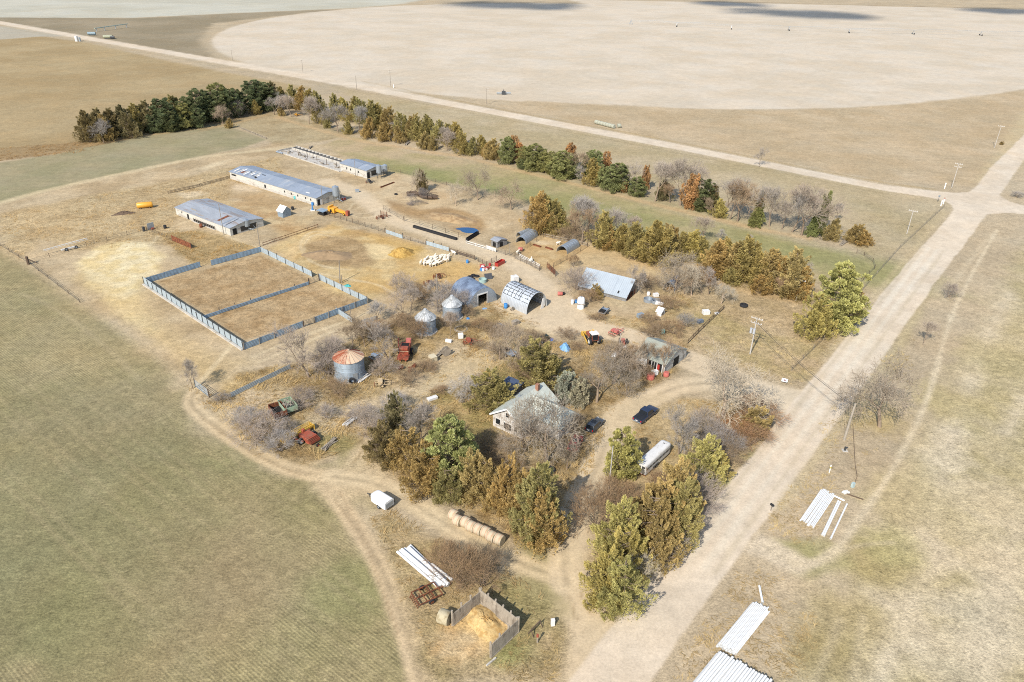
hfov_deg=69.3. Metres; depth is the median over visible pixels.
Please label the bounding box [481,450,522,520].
cedar tree
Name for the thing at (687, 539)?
bare shrub
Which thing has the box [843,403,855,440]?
utility pole
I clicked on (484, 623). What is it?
straw heap
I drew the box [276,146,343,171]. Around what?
ruined pens
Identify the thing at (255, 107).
cedar tree
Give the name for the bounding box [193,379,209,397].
field gate
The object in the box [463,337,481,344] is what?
farm implement
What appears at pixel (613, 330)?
farm implement
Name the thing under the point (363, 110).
bare tree
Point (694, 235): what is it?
cedar tree
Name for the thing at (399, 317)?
bare shrub
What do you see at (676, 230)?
cedar tree
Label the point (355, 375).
door
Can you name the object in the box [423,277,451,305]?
bare tree
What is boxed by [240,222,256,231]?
window
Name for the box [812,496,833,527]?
irrigation pipe
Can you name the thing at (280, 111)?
cedar tree
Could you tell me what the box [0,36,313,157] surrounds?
stubble field
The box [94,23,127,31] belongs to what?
sprinkler line
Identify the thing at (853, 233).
cedar tree
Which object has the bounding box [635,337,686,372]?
garage
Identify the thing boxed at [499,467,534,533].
cedar tree
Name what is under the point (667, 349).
bare tree
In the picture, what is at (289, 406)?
farm wagon
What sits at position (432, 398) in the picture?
well cover
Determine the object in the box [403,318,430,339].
bare shrub
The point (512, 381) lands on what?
porch shed
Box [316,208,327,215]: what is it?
roofed feeder
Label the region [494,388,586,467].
bare tree
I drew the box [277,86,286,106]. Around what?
cedar tree
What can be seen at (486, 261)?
wire fence
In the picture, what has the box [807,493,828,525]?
irrigation pipe
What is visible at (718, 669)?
irrigation pipe
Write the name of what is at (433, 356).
crate
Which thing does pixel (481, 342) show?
bare shrub
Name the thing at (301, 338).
bare tree
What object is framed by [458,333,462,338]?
old appliance
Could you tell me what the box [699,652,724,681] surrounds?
irrigation pipe
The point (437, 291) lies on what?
utility pole
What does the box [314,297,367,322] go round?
panel fence
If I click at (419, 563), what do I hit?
irrigation pipe
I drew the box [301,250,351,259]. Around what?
manure heap
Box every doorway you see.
[654,362,662,371]
[673,355,678,366]
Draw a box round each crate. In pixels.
[428,353,436,361]
[511,319,519,324]
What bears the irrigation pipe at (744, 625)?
on the irrigation pipe
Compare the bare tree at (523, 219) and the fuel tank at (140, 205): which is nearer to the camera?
the bare tree at (523, 219)
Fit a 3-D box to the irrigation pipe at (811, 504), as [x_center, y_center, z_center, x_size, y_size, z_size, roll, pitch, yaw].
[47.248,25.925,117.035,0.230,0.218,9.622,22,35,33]
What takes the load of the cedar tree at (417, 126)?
on the pasture
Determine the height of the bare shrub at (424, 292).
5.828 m
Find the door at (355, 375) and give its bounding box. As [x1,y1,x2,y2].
[352,373,357,380]
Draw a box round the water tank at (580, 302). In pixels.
[577,296,584,309]
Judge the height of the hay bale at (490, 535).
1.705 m
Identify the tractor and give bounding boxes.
[581,329,601,344]
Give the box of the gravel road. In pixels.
[0,21,1023,681]
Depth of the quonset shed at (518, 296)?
177.24 m
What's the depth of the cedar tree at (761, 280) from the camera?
186.16 m
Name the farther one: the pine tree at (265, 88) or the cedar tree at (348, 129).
the pine tree at (265, 88)
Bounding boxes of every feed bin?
[242,218,254,230]
[332,185,343,202]
[376,164,381,178]
[382,164,387,175]
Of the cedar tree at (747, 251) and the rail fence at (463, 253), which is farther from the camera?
the rail fence at (463, 253)
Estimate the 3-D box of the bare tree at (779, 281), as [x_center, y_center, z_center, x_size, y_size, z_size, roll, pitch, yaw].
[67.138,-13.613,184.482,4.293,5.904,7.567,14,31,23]
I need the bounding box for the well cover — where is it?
[427,395,437,401]
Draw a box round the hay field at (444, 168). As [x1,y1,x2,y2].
[323,135,894,294]
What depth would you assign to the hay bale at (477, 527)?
109.34 m
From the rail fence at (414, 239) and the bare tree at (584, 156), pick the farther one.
the bare tree at (584, 156)
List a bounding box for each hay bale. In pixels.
[436,608,450,625]
[448,508,459,519]
[452,514,462,526]
[460,515,471,527]
[465,520,476,532]
[472,522,483,535]
[480,525,491,537]
[485,530,496,542]
[493,532,505,545]
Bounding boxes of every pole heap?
[321,437,337,449]
[342,417,356,425]
[356,374,370,382]
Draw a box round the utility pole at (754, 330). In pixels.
[749,317,762,353]
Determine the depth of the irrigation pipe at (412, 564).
103.82 m
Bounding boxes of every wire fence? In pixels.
[0,243,79,301]
[30,228,171,262]
[331,212,384,230]
[384,206,458,236]
[388,167,466,190]
[474,255,496,265]
[553,243,587,266]
[791,204,944,370]
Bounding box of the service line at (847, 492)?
[841,430,862,499]
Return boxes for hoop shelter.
[516,228,529,236]
[516,229,537,243]
[556,239,579,253]
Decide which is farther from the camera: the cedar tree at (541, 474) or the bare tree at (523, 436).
the bare tree at (523, 436)
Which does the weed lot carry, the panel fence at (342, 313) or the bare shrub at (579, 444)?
the bare shrub at (579, 444)
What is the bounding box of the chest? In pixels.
[702,309,709,314]
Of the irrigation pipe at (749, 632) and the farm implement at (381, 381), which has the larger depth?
the farm implement at (381, 381)
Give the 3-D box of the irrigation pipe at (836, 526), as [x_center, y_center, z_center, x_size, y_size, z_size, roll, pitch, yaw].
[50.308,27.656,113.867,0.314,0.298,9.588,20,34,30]
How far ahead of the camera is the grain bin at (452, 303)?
170.42 m
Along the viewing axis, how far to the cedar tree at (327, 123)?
338.75 m
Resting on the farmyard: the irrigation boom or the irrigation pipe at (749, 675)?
the irrigation boom
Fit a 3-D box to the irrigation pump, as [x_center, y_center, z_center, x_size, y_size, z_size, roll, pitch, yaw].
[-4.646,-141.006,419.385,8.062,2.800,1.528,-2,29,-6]
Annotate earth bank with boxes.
[429,212,477,224]
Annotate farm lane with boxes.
[318,178,566,293]
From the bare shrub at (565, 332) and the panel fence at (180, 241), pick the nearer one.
the bare shrub at (565, 332)
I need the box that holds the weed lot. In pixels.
[209,311,679,547]
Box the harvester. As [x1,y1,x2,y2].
[397,338,412,360]
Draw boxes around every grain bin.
[332,348,366,383]
[414,308,437,335]
[441,295,462,321]
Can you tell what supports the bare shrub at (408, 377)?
on the weed lot
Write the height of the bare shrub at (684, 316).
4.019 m
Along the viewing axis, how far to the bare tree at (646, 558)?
101.04 m
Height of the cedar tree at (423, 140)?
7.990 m
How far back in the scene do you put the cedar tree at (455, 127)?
309.12 m
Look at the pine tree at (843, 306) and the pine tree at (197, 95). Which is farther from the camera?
the pine tree at (197, 95)
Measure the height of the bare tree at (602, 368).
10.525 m
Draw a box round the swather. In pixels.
[280,421,319,446]
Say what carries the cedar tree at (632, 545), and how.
on the pasture
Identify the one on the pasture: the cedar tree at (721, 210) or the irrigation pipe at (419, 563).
the cedar tree at (721, 210)
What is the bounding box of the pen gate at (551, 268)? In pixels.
[546,262,555,275]
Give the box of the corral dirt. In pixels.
[159,255,356,338]
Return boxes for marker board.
[142,222,154,231]
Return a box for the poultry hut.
[655,306,666,316]
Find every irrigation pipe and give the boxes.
[396,551,439,586]
[399,549,441,585]
[401,548,445,586]
[404,547,433,573]
[408,546,449,583]
[409,544,446,579]
[428,567,448,586]
[431,563,452,580]
[694,651,718,681]
[695,651,721,681]
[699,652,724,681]
[703,654,727,681]
[707,656,729,681]
[711,656,733,681]
[714,659,734,681]
[717,602,752,644]
[718,602,753,645]
[719,660,738,681]
[721,602,756,644]
[722,603,757,645]
[723,603,758,646]
[723,660,741,681]
[725,603,760,646]
[727,604,762,647]
[727,663,743,681]
[728,606,762,649]
[730,606,765,648]
[731,607,766,649]
[731,664,746,681]
[732,609,767,652]
[733,611,768,654]
[734,607,768,649]
[735,611,769,654]
[735,667,748,681]
[739,668,751,681]
[743,669,754,681]
[747,671,757,681]
[751,672,760,681]
[756,674,763,681]
[758,585,763,603]
[799,489,821,520]
[801,489,823,520]
[803,489,825,520]
[803,490,826,521]
[805,491,827,522]
[807,491,828,522]
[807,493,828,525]
[808,493,830,525]
[811,493,832,525]
[812,493,833,525]
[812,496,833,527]
[821,500,838,535]
[823,501,840,536]
[830,503,847,538]
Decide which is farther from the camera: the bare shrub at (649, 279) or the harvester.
the bare shrub at (649, 279)
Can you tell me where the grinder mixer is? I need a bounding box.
[327,204,349,215]
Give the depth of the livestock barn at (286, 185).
253.60 m
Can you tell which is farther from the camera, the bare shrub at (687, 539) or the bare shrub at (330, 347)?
the bare shrub at (330, 347)
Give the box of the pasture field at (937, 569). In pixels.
[785,251,1023,681]
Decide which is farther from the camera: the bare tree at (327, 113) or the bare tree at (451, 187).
the bare tree at (327, 113)
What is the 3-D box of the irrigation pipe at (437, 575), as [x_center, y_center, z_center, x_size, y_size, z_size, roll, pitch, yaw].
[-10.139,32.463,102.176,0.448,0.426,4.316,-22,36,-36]
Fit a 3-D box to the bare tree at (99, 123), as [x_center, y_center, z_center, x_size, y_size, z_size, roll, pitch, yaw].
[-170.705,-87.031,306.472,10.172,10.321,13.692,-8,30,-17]
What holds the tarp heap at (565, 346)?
on the weed lot
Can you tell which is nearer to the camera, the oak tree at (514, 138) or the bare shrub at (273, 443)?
the bare shrub at (273, 443)
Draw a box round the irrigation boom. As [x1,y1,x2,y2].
[44,238,86,250]
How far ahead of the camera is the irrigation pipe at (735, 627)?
95.64 m
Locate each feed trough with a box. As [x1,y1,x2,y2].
[413,225,457,239]
[466,231,478,241]
[495,259,504,266]
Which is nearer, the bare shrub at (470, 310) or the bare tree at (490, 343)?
the bare tree at (490, 343)
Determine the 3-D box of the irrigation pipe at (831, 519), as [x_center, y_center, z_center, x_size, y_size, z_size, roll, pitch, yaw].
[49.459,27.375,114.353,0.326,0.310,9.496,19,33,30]
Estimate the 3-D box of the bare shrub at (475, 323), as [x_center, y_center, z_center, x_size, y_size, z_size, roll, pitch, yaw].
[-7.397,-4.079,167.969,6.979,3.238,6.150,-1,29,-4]
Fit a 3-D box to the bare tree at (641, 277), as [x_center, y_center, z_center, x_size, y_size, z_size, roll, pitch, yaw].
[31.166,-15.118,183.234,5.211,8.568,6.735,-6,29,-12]
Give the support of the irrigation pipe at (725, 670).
on the irrigation pipe
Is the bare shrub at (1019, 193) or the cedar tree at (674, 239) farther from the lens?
the bare shrub at (1019, 193)
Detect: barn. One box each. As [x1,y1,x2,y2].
[174,198,263,235]
[228,166,339,205]
[340,159,382,178]
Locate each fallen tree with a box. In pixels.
[402,192,427,205]
[406,188,437,198]
[417,188,437,199]
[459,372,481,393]
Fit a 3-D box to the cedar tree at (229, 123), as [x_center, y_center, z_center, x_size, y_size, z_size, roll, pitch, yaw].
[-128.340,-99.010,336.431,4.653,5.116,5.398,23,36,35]
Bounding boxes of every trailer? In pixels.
[367,490,394,509]
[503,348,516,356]
[510,274,518,281]
[598,306,609,313]
[635,440,670,475]
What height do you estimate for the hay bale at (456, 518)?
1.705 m
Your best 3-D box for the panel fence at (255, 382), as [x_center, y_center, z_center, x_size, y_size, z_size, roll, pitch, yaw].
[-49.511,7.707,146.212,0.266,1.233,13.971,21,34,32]
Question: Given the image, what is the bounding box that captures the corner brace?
[25,256,37,264]
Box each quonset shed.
[451,277,496,308]
[501,281,546,314]
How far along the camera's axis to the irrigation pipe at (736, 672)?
88.99 m
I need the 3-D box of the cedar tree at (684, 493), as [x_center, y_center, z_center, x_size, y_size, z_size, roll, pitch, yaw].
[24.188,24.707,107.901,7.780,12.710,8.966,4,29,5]
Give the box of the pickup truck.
[632,405,658,423]
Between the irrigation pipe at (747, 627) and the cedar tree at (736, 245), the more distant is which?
the cedar tree at (736, 245)
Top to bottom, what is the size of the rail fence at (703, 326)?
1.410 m
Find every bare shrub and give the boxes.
[211,390,231,404]
[221,405,257,426]
[225,406,287,450]
[253,425,302,458]
[270,416,299,434]
[285,383,317,409]
[302,344,350,379]
[306,333,345,362]
[315,401,337,422]
[317,376,354,397]
[336,401,379,426]
[352,316,391,338]
[365,354,401,378]
[375,389,411,417]
[382,271,418,294]
[383,310,409,327]
[388,367,422,387]
[395,313,426,337]
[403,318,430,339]
[411,281,434,304]
[414,360,436,372]
[419,534,491,594]
[419,536,463,568]
[420,418,465,445]
[422,285,466,314]
[422,358,439,368]
[428,384,445,394]
[436,311,457,328]
[444,377,474,402]
[446,539,507,591]
[454,289,476,306]
[460,304,475,316]
[464,316,491,330]
[468,337,488,348]
[471,426,510,456]
[483,322,509,336]
[485,343,508,357]
[486,319,522,337]
[490,449,528,475]
[507,356,534,379]
[519,327,554,345]
[551,264,598,292]
[553,326,580,338]
[554,224,584,240]
[564,475,626,542]
[567,253,579,267]
[567,434,583,451]
[569,341,587,350]
[574,287,601,301]
[577,472,637,517]
[579,225,599,241]
[586,312,606,319]
[608,480,644,511]
[623,345,642,363]
[626,361,655,378]
[637,272,661,289]
[638,311,665,324]
[638,321,667,338]
[643,467,666,487]
[652,526,691,560]
[654,316,685,338]
[655,295,689,308]
[677,313,700,326]
[680,405,730,435]
[684,465,728,521]
[685,505,710,538]
[690,422,750,456]
[714,432,751,467]
[716,410,760,445]
[724,419,781,451]
[730,392,795,430]
[939,280,963,299]
[1011,191,1023,196]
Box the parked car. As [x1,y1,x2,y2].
[585,417,604,432]
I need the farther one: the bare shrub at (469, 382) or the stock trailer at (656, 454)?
the bare shrub at (469, 382)
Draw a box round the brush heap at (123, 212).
[111,211,134,215]
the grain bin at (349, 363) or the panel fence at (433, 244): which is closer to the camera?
the grain bin at (349, 363)
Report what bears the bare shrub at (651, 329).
on the farmyard
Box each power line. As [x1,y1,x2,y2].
[755,321,853,405]
[764,328,852,403]
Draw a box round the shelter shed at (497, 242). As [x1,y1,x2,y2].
[490,236,507,247]
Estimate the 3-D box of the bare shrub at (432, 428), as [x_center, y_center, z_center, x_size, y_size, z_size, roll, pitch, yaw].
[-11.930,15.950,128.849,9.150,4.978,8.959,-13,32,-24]
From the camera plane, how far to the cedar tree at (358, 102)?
346.23 m
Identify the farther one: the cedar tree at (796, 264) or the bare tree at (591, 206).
the bare tree at (591, 206)
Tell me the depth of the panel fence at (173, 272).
191.23 m
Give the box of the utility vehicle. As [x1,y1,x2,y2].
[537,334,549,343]
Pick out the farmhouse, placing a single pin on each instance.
(542, 388)
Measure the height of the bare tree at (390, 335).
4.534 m
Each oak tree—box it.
[510,135,518,157]
[514,142,523,161]
[564,142,576,155]
[601,151,611,166]
[621,181,627,192]
[641,164,650,189]
[678,173,700,209]
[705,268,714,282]
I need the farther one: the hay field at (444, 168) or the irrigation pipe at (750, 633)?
the hay field at (444, 168)
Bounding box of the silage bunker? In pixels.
[451,587,519,665]
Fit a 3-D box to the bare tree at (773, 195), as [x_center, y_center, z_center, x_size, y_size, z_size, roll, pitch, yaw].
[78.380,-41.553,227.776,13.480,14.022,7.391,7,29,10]
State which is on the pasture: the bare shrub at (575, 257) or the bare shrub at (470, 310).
the bare shrub at (470, 310)
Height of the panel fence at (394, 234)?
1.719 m
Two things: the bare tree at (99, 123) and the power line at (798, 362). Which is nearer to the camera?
the power line at (798, 362)
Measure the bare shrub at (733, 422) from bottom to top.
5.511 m
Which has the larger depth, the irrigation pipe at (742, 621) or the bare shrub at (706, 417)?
the bare shrub at (706, 417)
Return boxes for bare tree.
[88,117,111,142]
[179,358,198,388]
[210,104,232,123]
[229,101,245,116]
[260,320,319,377]
[265,96,286,114]
[273,93,292,109]
[275,95,295,116]
[301,97,316,120]
[303,95,321,123]
[316,103,350,131]
[332,314,375,348]
[349,318,366,346]
[351,403,387,445]
[352,105,367,129]
[358,315,399,360]
[366,299,388,320]
[386,285,411,315]
[386,329,396,346]
[396,400,439,438]
[400,283,422,310]
[409,169,427,190]
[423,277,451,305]
[435,130,455,150]
[439,126,453,146]
[443,310,459,332]
[445,178,461,203]
[458,162,490,199]
[486,322,512,362]
[489,320,532,368]
[492,178,524,209]
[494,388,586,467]
[497,399,541,456]
[520,204,533,228]
[554,431,582,469]
[561,409,585,436]
[562,151,590,178]
[563,201,599,243]
[569,193,595,225]
[571,199,607,229]
[574,165,585,179]
[575,346,632,402]
[593,330,648,384]
[607,207,633,227]
[614,357,642,397]
[623,160,643,189]
[624,547,663,586]
[626,214,642,228]
[627,265,648,292]
[638,336,660,370]
[650,160,682,201]
[652,335,684,376]
[654,249,701,292]
[655,155,718,205]
[659,181,674,202]
[662,402,699,456]
[663,275,681,291]
[671,269,698,293]
[673,263,704,295]
[688,216,715,235]
[690,270,707,292]
[697,263,722,294]
[697,340,786,434]
[702,197,715,214]
[714,284,737,303]
[716,175,753,206]
[716,229,726,238]
[725,179,772,221]
[728,183,755,219]
[750,184,790,226]
[753,147,768,164]
[768,200,796,228]
[774,275,789,294]
[787,182,849,235]
[791,186,823,231]
[825,343,929,429]
[921,320,939,343]
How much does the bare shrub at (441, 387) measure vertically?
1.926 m
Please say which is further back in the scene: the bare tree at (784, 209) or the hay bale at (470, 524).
the bare tree at (784, 209)
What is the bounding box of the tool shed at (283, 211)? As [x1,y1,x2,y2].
[276,205,291,217]
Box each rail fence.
[167,176,227,192]
[262,224,317,244]
[403,235,425,243]
[449,248,473,258]
[515,254,539,270]
[518,254,540,266]
[545,233,584,244]
[687,305,723,343]
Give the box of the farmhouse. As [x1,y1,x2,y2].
[489,382,578,439]
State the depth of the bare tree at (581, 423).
127.71 m
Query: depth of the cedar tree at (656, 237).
199.72 m
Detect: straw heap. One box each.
[388,247,414,257]
[466,604,503,641]
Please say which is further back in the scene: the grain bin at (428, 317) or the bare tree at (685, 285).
the bare tree at (685, 285)
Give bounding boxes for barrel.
[646,372,654,380]
[663,371,668,376]
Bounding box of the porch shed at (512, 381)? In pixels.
[501,376,523,396]
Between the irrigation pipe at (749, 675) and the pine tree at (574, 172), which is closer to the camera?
the irrigation pipe at (749, 675)
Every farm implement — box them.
[368,352,382,361]
[374,378,390,387]
[409,582,450,608]
[433,273,444,278]
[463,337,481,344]
[608,328,623,335]
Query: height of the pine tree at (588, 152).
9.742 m
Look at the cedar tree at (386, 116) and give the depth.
332.92 m
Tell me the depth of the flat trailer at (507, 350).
156.88 m
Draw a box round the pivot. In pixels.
[629,20,1023,35]
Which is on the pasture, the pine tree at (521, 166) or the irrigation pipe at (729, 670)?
the pine tree at (521, 166)
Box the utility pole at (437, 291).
[436,274,438,310]
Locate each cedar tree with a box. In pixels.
[72,110,107,144]
[82,107,110,139]
[96,113,118,141]
[103,107,119,137]
[113,104,139,135]
[116,111,142,138]
[118,102,147,131]
[135,99,155,132]
[147,98,161,121]
[167,94,184,110]
[224,118,236,128]
[247,100,261,114]
[267,81,282,108]
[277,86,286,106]
[277,106,285,115]
[285,84,297,108]
[292,85,304,110]
[299,88,312,111]
[304,90,327,113]
[310,100,331,123]
[322,117,331,127]
[328,92,339,118]
[332,97,352,121]
[341,118,354,134]
[342,95,357,121]
[350,97,365,123]
[356,99,382,129]
[358,116,377,139]
[361,419,400,470]
[373,102,382,127]
[375,121,395,141]
[376,105,396,132]
[379,389,412,434]
[382,425,425,474]
[392,111,411,137]
[392,125,407,143]
[399,438,454,502]
[403,112,421,138]
[407,116,426,141]
[415,131,429,149]
[415,168,428,189]
[421,114,436,137]
[426,134,438,150]
[429,466,466,507]
[430,119,444,142]
[440,122,451,143]
[442,121,466,147]
[446,446,492,511]
[450,130,467,154]
[461,366,519,414]
[463,136,478,155]
[467,452,500,515]
[472,134,486,154]
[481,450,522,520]
[483,138,500,160]
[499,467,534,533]
[507,460,572,548]
[513,485,568,559]
[515,335,571,389]
[518,190,556,234]
[529,194,561,233]
[544,198,574,234]
[547,212,563,235]
[578,545,626,613]
[581,157,601,185]
[583,210,617,251]
[586,494,649,567]
[589,283,603,299]
[595,224,616,250]
[595,554,658,622]
[598,522,658,582]
[610,223,629,253]
[620,221,650,262]
[626,489,692,562]
[632,219,679,268]
[632,476,687,535]
[645,456,706,523]
[645,516,684,576]
[647,223,683,266]
[654,179,675,200]
[664,222,686,256]
[666,476,704,552]
[676,231,695,258]
[678,433,730,492]
[681,229,704,262]
[691,235,709,262]
[697,238,735,280]
[698,184,718,212]
[700,450,736,481]
[707,198,727,218]
[717,234,762,286]
[719,241,749,281]
[721,267,742,287]
[723,236,732,270]
[738,404,774,440]
[743,235,762,251]
[746,250,775,287]
[750,274,773,295]
[751,247,786,290]
[766,245,815,303]
[767,255,791,292]
[786,265,814,301]
[793,291,838,341]
[821,218,842,241]
[842,224,867,245]
[849,228,875,246]
[854,286,864,320]
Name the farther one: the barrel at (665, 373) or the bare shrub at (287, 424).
the barrel at (665, 373)
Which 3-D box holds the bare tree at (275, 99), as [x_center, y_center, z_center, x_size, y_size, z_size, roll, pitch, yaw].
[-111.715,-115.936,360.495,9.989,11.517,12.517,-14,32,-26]
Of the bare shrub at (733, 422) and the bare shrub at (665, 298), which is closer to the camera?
the bare shrub at (733, 422)
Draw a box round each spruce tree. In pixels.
[747,207,762,228]
[748,191,765,225]
[803,216,818,236]
[815,190,832,235]
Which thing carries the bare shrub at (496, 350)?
on the weed lot
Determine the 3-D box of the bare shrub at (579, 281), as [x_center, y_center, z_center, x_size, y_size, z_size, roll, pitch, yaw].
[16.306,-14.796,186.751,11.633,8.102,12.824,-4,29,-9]
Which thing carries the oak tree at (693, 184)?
on the pasture
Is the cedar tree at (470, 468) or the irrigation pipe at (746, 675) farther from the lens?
the cedar tree at (470, 468)
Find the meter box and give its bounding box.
[551,618,554,626]
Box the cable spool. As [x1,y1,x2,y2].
[441,346,450,355]
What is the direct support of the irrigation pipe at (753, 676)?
on the irrigation pipe
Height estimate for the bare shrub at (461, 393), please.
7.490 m
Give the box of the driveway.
[494,283,802,679]
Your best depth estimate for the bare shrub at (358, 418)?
133.97 m
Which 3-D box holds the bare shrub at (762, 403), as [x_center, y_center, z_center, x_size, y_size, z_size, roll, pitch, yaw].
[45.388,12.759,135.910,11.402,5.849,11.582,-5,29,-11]
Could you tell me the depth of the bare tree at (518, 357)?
149.19 m
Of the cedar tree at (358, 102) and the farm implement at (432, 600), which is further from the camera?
the cedar tree at (358, 102)
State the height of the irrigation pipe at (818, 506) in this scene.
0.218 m
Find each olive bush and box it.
[554,370,576,404]
[569,376,590,409]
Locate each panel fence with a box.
[142,276,243,350]
[146,261,200,281]
[171,235,191,247]
[202,280,308,317]
[210,247,260,265]
[230,365,290,396]
[243,321,303,349]
[260,246,312,276]
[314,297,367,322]
[318,274,367,303]
[335,306,352,322]
[385,228,402,238]
[426,241,448,250]
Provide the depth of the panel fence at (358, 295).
184.14 m
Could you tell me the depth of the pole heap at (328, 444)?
128.41 m
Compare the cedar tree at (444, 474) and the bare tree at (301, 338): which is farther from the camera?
the bare tree at (301, 338)
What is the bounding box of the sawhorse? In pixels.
[528,620,542,637]
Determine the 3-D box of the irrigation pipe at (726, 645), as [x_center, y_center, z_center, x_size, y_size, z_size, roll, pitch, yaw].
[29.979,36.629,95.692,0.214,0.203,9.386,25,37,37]
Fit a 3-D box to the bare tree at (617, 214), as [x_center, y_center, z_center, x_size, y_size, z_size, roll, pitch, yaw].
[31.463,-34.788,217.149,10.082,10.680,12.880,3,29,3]
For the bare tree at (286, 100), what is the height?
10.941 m
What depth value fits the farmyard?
205.45 m
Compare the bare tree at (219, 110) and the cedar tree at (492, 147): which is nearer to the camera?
the cedar tree at (492, 147)
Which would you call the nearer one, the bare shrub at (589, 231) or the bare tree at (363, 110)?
the bare shrub at (589, 231)
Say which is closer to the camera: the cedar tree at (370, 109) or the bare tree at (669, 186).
the bare tree at (669, 186)
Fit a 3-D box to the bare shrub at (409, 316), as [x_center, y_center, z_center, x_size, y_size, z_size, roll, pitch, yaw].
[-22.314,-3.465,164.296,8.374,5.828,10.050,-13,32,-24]
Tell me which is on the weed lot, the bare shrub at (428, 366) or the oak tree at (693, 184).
the bare shrub at (428, 366)
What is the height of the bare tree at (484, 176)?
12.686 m
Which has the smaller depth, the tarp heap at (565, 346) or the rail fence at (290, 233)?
the tarp heap at (565, 346)
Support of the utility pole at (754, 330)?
on the farmyard
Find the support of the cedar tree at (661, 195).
on the pasture
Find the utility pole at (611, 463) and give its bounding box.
[608,446,613,487]
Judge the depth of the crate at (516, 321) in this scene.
170.07 m
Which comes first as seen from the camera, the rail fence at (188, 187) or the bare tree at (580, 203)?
the bare tree at (580, 203)
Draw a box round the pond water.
[456,227,477,232]
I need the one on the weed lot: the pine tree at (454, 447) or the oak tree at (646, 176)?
the pine tree at (454, 447)
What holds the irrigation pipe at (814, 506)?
on the pasture
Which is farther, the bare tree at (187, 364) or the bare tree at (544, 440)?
the bare tree at (187, 364)
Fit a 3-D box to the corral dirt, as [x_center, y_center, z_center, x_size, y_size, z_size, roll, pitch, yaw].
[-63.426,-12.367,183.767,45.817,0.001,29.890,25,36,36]
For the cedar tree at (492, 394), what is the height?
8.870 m
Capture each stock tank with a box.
[479,277,486,283]
[643,296,653,302]
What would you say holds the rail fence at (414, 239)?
on the farmyard
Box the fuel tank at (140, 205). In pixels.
[136,201,152,208]
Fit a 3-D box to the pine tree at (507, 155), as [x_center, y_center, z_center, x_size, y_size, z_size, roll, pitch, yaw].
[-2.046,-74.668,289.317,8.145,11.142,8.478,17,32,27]
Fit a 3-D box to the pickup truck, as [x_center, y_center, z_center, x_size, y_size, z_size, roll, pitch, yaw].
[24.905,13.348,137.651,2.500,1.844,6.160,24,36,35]
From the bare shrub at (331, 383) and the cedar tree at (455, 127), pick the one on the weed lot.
the bare shrub at (331, 383)
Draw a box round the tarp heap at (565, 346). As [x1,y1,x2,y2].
[559,342,570,351]
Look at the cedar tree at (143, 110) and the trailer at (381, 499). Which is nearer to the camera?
the trailer at (381, 499)
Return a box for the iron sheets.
[484,273,491,278]
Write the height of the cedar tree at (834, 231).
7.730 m
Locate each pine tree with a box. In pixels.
[144,114,161,133]
[148,97,182,131]
[162,110,184,132]
[174,95,205,125]
[174,102,195,128]
[186,88,217,121]
[187,107,206,127]
[198,90,229,121]
[206,82,235,115]
[220,89,244,117]
[230,88,249,111]
[240,79,269,111]
[253,82,281,111]
[420,413,482,483]
[497,136,516,164]
[515,146,533,166]
[516,158,527,169]
[523,143,546,171]
[535,150,550,172]
[543,151,558,174]
[546,150,574,180]
[561,152,580,179]
[580,150,595,174]
[581,149,604,173]
[594,167,610,187]
[598,163,629,193]
[602,426,643,481]
[609,163,636,190]
[627,176,647,196]
[689,178,719,211]
[693,200,704,211]
[810,259,872,336]
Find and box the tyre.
[740,303,747,307]
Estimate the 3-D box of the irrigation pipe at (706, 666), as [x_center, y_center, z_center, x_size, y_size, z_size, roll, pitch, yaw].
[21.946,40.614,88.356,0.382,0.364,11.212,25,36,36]
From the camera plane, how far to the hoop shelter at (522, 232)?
220.50 m
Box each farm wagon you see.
[268,401,287,419]
[277,396,297,412]
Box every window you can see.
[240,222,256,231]
[495,417,500,425]
[503,421,511,431]
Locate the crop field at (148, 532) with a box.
[0,0,420,681]
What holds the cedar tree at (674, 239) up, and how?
on the farmyard
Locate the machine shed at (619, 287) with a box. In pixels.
[579,267,636,301]
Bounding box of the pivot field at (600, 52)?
[214,0,1023,108]
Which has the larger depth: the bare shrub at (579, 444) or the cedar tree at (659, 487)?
the bare shrub at (579, 444)
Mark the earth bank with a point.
(453, 218)
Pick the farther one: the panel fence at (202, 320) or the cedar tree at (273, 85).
the cedar tree at (273, 85)
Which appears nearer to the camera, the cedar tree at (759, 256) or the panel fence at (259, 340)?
the panel fence at (259, 340)
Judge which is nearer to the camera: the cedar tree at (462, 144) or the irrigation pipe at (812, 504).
the irrigation pipe at (812, 504)
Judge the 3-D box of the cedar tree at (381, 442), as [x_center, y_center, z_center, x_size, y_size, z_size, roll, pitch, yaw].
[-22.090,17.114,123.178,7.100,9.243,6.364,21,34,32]
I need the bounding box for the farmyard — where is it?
[0,143,820,388]
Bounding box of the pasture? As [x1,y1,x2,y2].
[0,0,1023,681]
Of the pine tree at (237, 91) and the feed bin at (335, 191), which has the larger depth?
the pine tree at (237, 91)
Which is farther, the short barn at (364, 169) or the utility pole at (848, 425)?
the short barn at (364, 169)
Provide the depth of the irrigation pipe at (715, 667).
89.48 m
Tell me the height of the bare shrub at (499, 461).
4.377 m
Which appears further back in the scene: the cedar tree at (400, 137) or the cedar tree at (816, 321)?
the cedar tree at (400, 137)
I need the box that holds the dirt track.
[0,146,552,681]
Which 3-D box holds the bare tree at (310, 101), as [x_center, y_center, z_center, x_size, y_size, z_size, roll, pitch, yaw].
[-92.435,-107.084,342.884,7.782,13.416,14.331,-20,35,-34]
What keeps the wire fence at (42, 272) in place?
on the farmyard
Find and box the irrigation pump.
[497,89,510,94]

